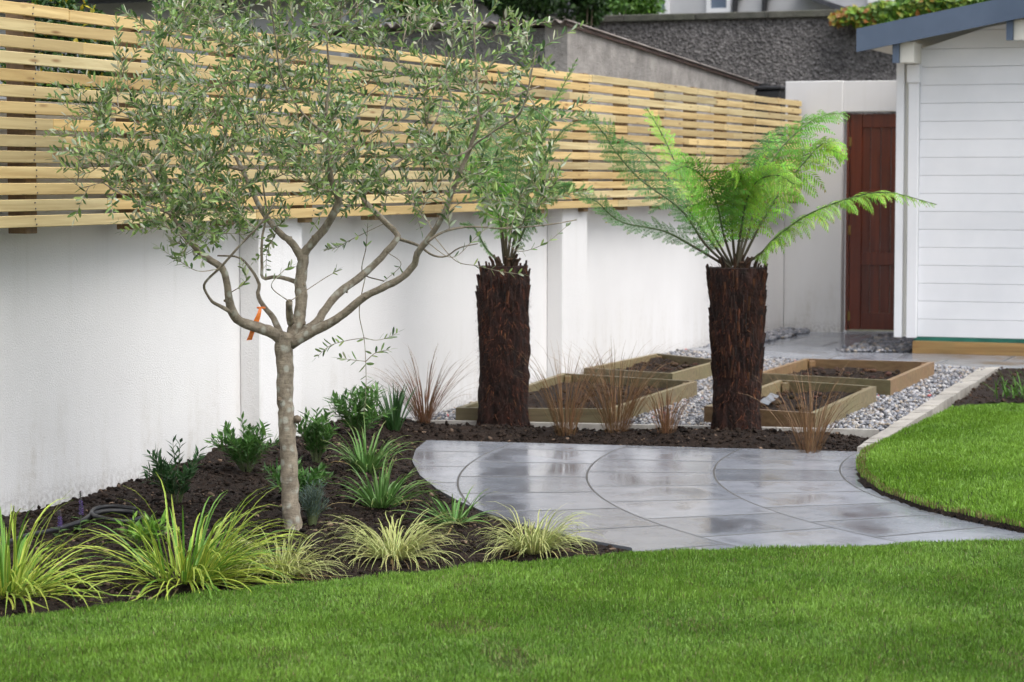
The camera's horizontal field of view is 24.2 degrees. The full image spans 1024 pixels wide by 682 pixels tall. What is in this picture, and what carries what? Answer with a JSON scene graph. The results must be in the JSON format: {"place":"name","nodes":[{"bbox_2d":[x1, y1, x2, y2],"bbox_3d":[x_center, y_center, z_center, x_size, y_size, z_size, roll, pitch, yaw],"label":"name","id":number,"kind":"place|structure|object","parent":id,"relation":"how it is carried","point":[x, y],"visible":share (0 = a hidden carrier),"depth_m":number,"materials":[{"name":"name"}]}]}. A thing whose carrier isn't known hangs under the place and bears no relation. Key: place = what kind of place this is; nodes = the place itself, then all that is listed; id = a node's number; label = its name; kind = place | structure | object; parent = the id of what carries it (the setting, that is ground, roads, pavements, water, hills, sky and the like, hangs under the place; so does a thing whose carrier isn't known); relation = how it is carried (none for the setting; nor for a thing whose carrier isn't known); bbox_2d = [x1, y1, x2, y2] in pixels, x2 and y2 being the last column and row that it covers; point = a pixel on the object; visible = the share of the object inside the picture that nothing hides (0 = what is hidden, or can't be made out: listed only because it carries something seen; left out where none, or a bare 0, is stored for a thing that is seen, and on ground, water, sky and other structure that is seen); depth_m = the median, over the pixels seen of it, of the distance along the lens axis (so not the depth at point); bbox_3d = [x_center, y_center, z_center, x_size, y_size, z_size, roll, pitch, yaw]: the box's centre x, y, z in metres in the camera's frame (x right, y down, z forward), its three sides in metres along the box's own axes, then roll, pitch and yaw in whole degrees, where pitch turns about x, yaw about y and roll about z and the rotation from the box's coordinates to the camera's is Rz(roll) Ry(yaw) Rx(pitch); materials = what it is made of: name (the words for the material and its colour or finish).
{"place":"outdoors","nodes":[
{"label":"outdoors","id":0,"kind":"place"},
{"bbox_2d":[0,418,867,616],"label":"planting soil","id":1,"kind":"structure","parent":0,"point":[484,433],"depth_m":10.69,"materials":[{"name":"brown soil"}]},
{"bbox_2d":[50,510,67,535],"bbox_3d":[-1.899,0.772,10.010,0.078,0.124,0.081,1,4,11],"label":"flower spike","id":2,"kind":"object","parent":1,"relation":"on","point":[59,517],"visible":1,"depth_m":10.02,"materials":[{"name":"purple plant"}]},
{"bbox_2d":[0,497,142,614],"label":"golden grass","id":3,"kind":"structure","parent":1,"relation":"on","point":[8,579],"depth_m":8.56,"materials":[{"name":"green plant"}]},
{"bbox_2d":[10,504,148,543],"bbox_3d":[-1.886,0.802,9.783,0.302,0.054,1.628,1,4,15],"label":"irrigation pipe","id":4,"kind":"object","parent":1,"relation":"on","point":[95,512],"visible":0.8,"depth_m":10.32,"materials":[{"name":"black plastic"}]},
{"bbox_2d":[74,491,87,533],"bbox_3d":[-1.828,0.727,10.105,0.078,0.184,0.081,1,4,11],"label":"flower spike","id":5,"kind":"object","parent":1,"relation":"on","point":[81,510],"visible":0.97,"depth_m":10.11,"materials":[{"name":"purple plant"}]},
{"bbox_2d":[103,509,172,547],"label":"seedling plant","id":6,"kind":"object","parent":1,"relation":"on","point":[132,534],"visible":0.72,"depth_m":9.57,"materials":[{"name":"green plant"}]},
{"bbox_2d":[140,435,206,503],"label":"evergreen shrub","id":7,"kind":"object","parent":1,"relation":"on","point":[169,479],"visible":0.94,"depth_m":10.88,"materials":[{"name":"green plant"}]},
{"bbox_2d":[53,471,323,602],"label":"golden grass","id":8,"kind":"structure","parent":1,"relation":"on","point":[209,560],"depth_m":8.82,"materials":[{"name":"green plant"}]},
{"bbox_2d":[203,411,278,471],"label":"evergreen shrub","id":9,"kind":"object","parent":1,"relation":"on","point":[249,443],"visible":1,"depth_m":11.89,"materials":[{"name":"green plant"}]},
{"bbox_2d":[217,524,349,583],"bbox_3d":[-0.881,0.782,9.014,0.570,0.239,0.587,0,4,0],"label":"striped sedge","id":10,"kind":"object","parent":1,"relation":"on","point":[290,555],"visible":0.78,"depth_m":8.96,"materials":[{"name":"green plant"}]},
{"bbox_2d":[256,458,337,495],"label":"evergreen shrub","id":11,"kind":"object","parent":1,"relation":"on","point":[312,475],"visible":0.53,"depth_m":10.99,"materials":[{"name":"green plant"}]},
{"bbox_2d":[299,476,330,525],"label":"lavender plant","id":12,"kind":"object","parent":1,"relation":"on","point":[311,503],"visible":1,"depth_m":10.19,"materials":[{"name":"green plant"}]},
{"bbox_2d":[295,407,339,462],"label":"evergreen shrub","id":13,"kind":"object","parent":1,"relation":"on","point":[314,433],"visible":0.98,"depth_m":12.28,"materials":[{"name":"green plant"}]},
{"bbox_2d":[42,0,599,530],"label":"olive tree","id":14,"kind":"object","parent":1,"relation":"on","point":[300,330],"visible":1,"depth_m":9.89,"materials":[{"name":"green plant"}]},
{"bbox_2d":[247,307,265,339],"bbox_3d":[-1.072,-0.074,10.068,0.046,0.141,0.087,3,5,42],"label":"orange ribbon","id":15,"kind":"object","parent":14,"relation":"attached to","point":[251,333],"visible":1,"depth_m":10.05,"materials":[{"name":"orange fabric"}]},
{"bbox_2d":[323,379,396,435],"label":"evergreen shrub","id":16,"kind":"object","parent":1,"relation":"on","point":[356,419],"visible":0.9,"depth_m":13.26,"materials":[{"name":"green plant"}]},
{"bbox_2d":[323,420,420,472],"bbox_3d":[-0.710,0.524,12.123,0.536,0.291,0.529,1,4,18],"label":"strap lily","id":17,"kind":"object","parent":1,"relation":"on","point":[364,461],"visible":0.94,"depth_m":12.10,"materials":[{"name":"green plant"}]},
{"bbox_2d":[327,453,447,508],"bbox_3d":[-0.569,0.639,10.829,0.590,0.257,0.587,0,4,0],"label":"strap lily","id":18,"kind":"object","parent":1,"relation":"on","point":[383,492],"visible":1,"depth_m":10.82,"materials":[{"name":"green plant"}]},
{"bbox_2d":[369,382,419,430],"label":"strap lily","id":19,"kind":"object","parent":1,"relation":"on","point":[393,421],"visible":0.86,"depth_m":13.72,"materials":[{"name":"green plant"}]},
{"bbox_2d":[319,500,472,572],"bbox_3d":[-0.492,0.738,9.380,0.674,0.286,0.647,4,5,44],"label":"striped sedge","id":20,"kind":"object","parent":1,"relation":"on","point":[395,549],"visible":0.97,"depth_m":9.35,"materials":[{"name":"green plant"}]},
{"bbox_2d":[362,345,484,423],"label":"bronze grass","id":21,"kind":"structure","parent":1,"relation":"on","point":[422,416],"depth_m":14.07,"materials":[{"name":"brown plant"}]},
{"bbox_2d":[384,485,501,532],"bbox_3d":[-0.259,0.706,10.274,0.496,0.181,0.503,-2,4,-28],"label":"strap lily","id":22,"kind":"object","parent":1,"relation":"on","point":[455,516],"visible":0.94,"depth_m":10.26,"materials":[{"name":"green plant"}]},
{"bbox_2d":[424,58,598,426],"bbox_3d":[-0.070,-0.547,14.266,1.076,2.301,0.815,2,4,25],"label":"tree fern","id":23,"kind":"object","parent":1,"relation":"on","point":[502,312],"visible":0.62,"depth_m":14.18,"materials":[{"name":"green plant"}]},
{"bbox_2d":[466,501,606,560],"bbox_3d":[0.084,0.743,9.569,0.600,0.237,0.610,0,4,0],"label":"striped sedge","id":24,"kind":"object","parent":1,"relation":"on","point":[543,544],"visible":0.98,"depth_m":9.49,"materials":[{"name":"green plant"}]},
{"bbox_2d":[553,340,685,432],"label":"bronze grass","id":25,"kind":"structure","parent":1,"relation":"on","point":[611,419],"depth_m":13.80,"materials":[{"name":"brown plant"}]},
{"bbox_2d":[0,536,1023,681],"bbox_3d":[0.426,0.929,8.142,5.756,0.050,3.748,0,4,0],"label":"lawn grass","id":26,"kind":"structure","parent":0,"point":[554,573],"depth_m":7.97,"materials":[{"name":"green plant"}]},
{"bbox_2d":[512,343,617,435],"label":"bronze grass","id":27,"kind":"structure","parent":0,"point":[572,414],"depth_m":13.75,"materials":[{"name":"brown plant"}]},
{"bbox_2d":[641,378,700,433],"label":"bronze grass","id":28,"kind":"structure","parent":0,"point":[664,413],"depth_m":13.65,"materials":[{"name":"brown plant"}]},
{"bbox_2d":[406,348,985,431],"bbox_3d":[1.608,0.326,17.005,2.998,0.063,6.261,1,4,18],"label":"gravel bed","id":29,"kind":"object","parent":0,"point":[845,417],"visible":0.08,"depth_m":15.65,"materials":[{"name":"grey gravel"}]},
{"bbox_2d":[456,373,696,422],"bbox_3d":[0.521,0.408,15.674,1.061,0.164,2.703,1,4,15],"label":"raised bed","id":30,"kind":"object","parent":29,"relation":"on","point":[469,411],"visible":0.41,"depth_m":15.80,"materials":[{"name":"brown wood"}]},
{"bbox_2d":[584,353,711,380],"bbox_3d":[1.146,0.246,18.039,0.768,0.166,1.852,2,4,23],"label":"raised bed","id":31,"kind":"object","parent":29,"relation":"on","point":[697,368],"visible":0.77,"depth_m":17.93,"materials":[{"name":"brown wood"}]},
{"bbox_2d":[704,380,875,427],"bbox_3d":[1.813,0.431,15.282,0.731,0.171,2.278,1,4,19],"label":"raised bed","id":32,"kind":"object","parent":29,"relation":"on","point":[865,398],"visible":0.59,"depth_m":15.49,"materials":[{"name":"brown wood"}]},
{"bbox_2d":[760,393,778,404],"bbox_3d":[1.654,0.373,15.354,0.054,0.031,0.628,1,4,13],"label":"plastic sheet","id":33,"kind":"object","parent":32,"relation":"on","point":[766,401],"visible":0.87,"depth_m":15.35,"materials":[{"name":"white plastic"}]},
{"bbox_2d":[762,358,933,395],"bbox_3d":[2.428,0.286,17.417,1.018,0.170,1.785,1,4,20],"label":"raised bed","id":34,"kind":"object","parent":29,"relation":"on","point":[886,378],"visible":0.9,"depth_m":17.75,"materials":[{"name":"brown wood"}]},
{"bbox_2d":[412,440,1023,551],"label":"patio","id":35,"kind":"structure","parent":0,"point":[641,498],"depth_m":11.35,"materials":[{"name":"grey stone"}]},
{"bbox_2d":[740,355,871,452],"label":"bronze grass","id":36,"kind":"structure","parent":0,"point":[810,437],"depth_m":13.13,"materials":[{"name":"brown plant"}]},
{"bbox_2d":[671,331,1023,369],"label":"path","id":37,"kind":"structure","parent":0,"point":[820,345],"depth_m":20.34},
{"bbox_2d":[845,352,911,352],"bbox_3d":[3.489,0.031,21.755,0.787,0.001,2.542,1,4,17],"label":"slate bed","id":38,"kind":"object","parent":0,"point":[872,352],"visible":0.16,"depth_m":20.74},
{"bbox_2d":[847,311,1022,526],"bbox_3d":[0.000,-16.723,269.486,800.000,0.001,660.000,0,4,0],"label":"ground","id":39,"kind":"structure","parent":0,"point":[893,331],"depth_m":24.64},
{"bbox_2d":[0,0,114,104],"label":"flowering bush","id":40,"kind":"object","parent":39,"relation":"on","point":[67,4],"visible":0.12,"depth_m":14.07,"materials":[{"name":"green plant"}]},
{"bbox_2d":[0,0,573,116],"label":"bungalow","id":41,"kind":"object","parent":39,"relation":"on","point":[139,8],"visible":0.08,"depth_m":27.56,"materials":[{"name":"stone"}]},
{"bbox_2d":[77,25,114,103],"bbox_3d":[-4.802,-3.216,28.189,0.800,1.200,0.090,1,4,21],"label":"window","id":42,"kind":"structure","parent":41,"relation":"in","point":[112,28],"depth_m":28.19,"materials":[{"name":"glass"}]},
{"bbox_2d":[341,7,390,56],"bbox_3d":[-1.639,-3.145,26.993,0.600,1.220,0.090,1,4,21],"label":"window","id":43,"kind":"structure","parent":41,"relation":"in","point":[376,11],"depth_m":26.93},
{"bbox_2d":[0,99,784,515],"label":"garden wall","id":44,"kind":"structure","parent":39,"relation":"on","point":[122,353],"depth_m":12.66,"materials":[{"name":"white paint"}]},
{"bbox_2d":[0,0,801,233],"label":"slatted fence","id":45,"kind":"object","parent":44,"relation":"attached to","point":[21,156],"visible":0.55,"depth_m":12.97,"materials":[{"name":"brown wood"}]},
{"bbox_2d":[383,0,452,23],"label":"copper tree","id":46,"kind":"object","parent":39,"relation":"on","point":[403,7],"visible":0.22,"depth_m":25.37,"materials":[{"name":"green plant"}]},
{"bbox_2d":[479,0,568,21],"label":"dark hedge tree","id":47,"kind":"object","parent":39,"relation":"on","point":[536,9],"visible":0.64,"depth_m":27.19,"materials":[{"name":"green plant"}]},
{"bbox_2d":[312,19,759,140],"bbox_3d":[0.461,-1.485,23.204,2.395,2.822,6.320,1,4,21],"label":"lean to","id":48,"kind":"object","parent":39,"relation":"on","point":[594,51],"visible":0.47,"depth_m":20.55,"materials":[{"name":"concrete"}]},
{"bbox_2d":[555,0,611,27],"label":"dark hedge tree","id":49,"kind":"object","parent":39,"relation":"on","point":[592,13],"visible":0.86,"depth_m":27.81,"materials":[{"name":"green plant"}]},
{"bbox_2d":[603,0,666,14],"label":"bright bush","id":50,"kind":"object","parent":39,"relation":"on","point":[628,7],"visible":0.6,"depth_m":32.46,"materials":[{"name":"green plant"}]},
{"bbox_2d":[412,419,878,437],"bbox_3d":[0.670,0.536,14.239,3.005,0.082,0.049,1,4,12],"label":"kerb edging","id":51,"kind":"object","parent":39,"relation":"on","point":[865,433],"visible":0.21,"depth_m":14.18,"materials":[{"name":"concrete"}]},
{"bbox_2d":[499,9,896,310],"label":"pebbledash wall","id":52,"kind":"structure","parent":39,"relation":"on","point":[775,48],"depth_m":28.53,"materials":[{"name":"grey concrete"}]},
{"bbox_2d":[827,0,989,50],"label":"creeper","id":53,"kind":"object","parent":52,"relation":"attached to","point":[876,12],"visible":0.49,"depth_m":27.71,"materials":[{"name":"green plant"}]},
{"bbox_2d":[574,107,936,430],"bbox_3d":[1.373,-0.365,14.008,2.050,2.015,1.329,0,4,0],"label":"tree fern","id":54,"kind":"object","parent":39,"relation":"on","point":[737,298],"visible":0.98,"depth_m":13.76,"materials":[{"name":"green plant"}]},
{"bbox_2d":[754,83,785,142],"bbox_3d":[2.673,-1.416,24.702,0.290,2.480,0.335,1,4,21],"label":"rain tank","id":55,"kind":"object","parent":39,"relation":"on","point":[764,89],"visible":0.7,"depth_m":24.50,"materials":[{"name":"black plastic"}]},
{"bbox_2d":[658,0,893,13],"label":"house","id":56,"kind":"structure","parent":39,"relation":"on","point":[692,6],"depth_m":37.56,"materials":[{"name":"paint"}]},
{"bbox_2d":[658,0,669,13],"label":"window","id":57,"kind":"structure","parent":56,"relation":"in","point":[667,4],"depth_m":38.02,"materials":[{"name":"white glass"}]},
{"bbox_2d":[706,0,731,12],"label":"window","id":58,"kind":"structure","parent":56,"relation":"in","point":[712,6],"depth_m":37.74,"materials":[{"name":"white glass"}]},
{"bbox_2d":[867,0,893,3],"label":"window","id":59,"kind":"structure","parent":56,"relation":"in","point":[868,1],"depth_m":36.85,"materials":[{"name":"white glass"}]},
{"bbox_2d":[784,80,896,332],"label":"gate wall","id":60,"kind":"structure","parent":39,"relation":"on","point":[814,283],"depth_m":23.34,"materials":[{"name":"white paint"}]},
{"bbox_2d":[845,113,895,329],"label":"garden gate","id":61,"kind":"structure","parent":60,"relation":"attached to","point":[870,237],"depth_m":23.27,"materials":[{"name":"brown wood"}]},
{"bbox_2d":[857,367,999,451],"bbox_3d":[2.859,0.423,15.978,0.140,0.072,5.960,1,4,18],"label":"stone edging","id":62,"kind":"object","parent":39,"relation":"on","point":[946,398],"visible":0.67,"depth_m":15.80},
{"bbox_2d":[856,0,1023,355],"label":"summer house","id":63,"kind":"structure","parent":39,"relation":"on","point":[959,271],"depth_m":20.36,"materials":[{"name":"white paint"}]},
{"bbox_2d":[854,402,1023,532],"bbox_3d":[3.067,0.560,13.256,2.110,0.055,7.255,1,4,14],"label":"lawn grass","id":64,"kind":"structure","parent":0,"point":[1007,498],"depth_m":12.32,"materials":[{"name":"green plant"}]},
{"bbox_2d":[952,366,1023,406],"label":"planting soil","id":65,"kind":"structure","parent":0,"point":[989,394],"depth_m":16.66,"materials":[{"name":"brown soil"}]},
{"bbox_2d":[980,368,1023,398],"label":"leafy plant","id":66,"kind":"object","parent":65,"relation":"on","point":[1015,390],"visible":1,"depth_m":16.11,"materials":[{"name":"green plant"}]},
{"label":"slate bed","id":67,"kind":"structure","parent":0,"visible":0},
{"bbox_2d":[703,327,913,352],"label":"slate chippings","id":68,"kind":"object","parent":67,"relation":"on","point":[886,342],"visible":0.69,"depth_m":21.64,"materials":[{"name":"grey gravel"}]}
]}

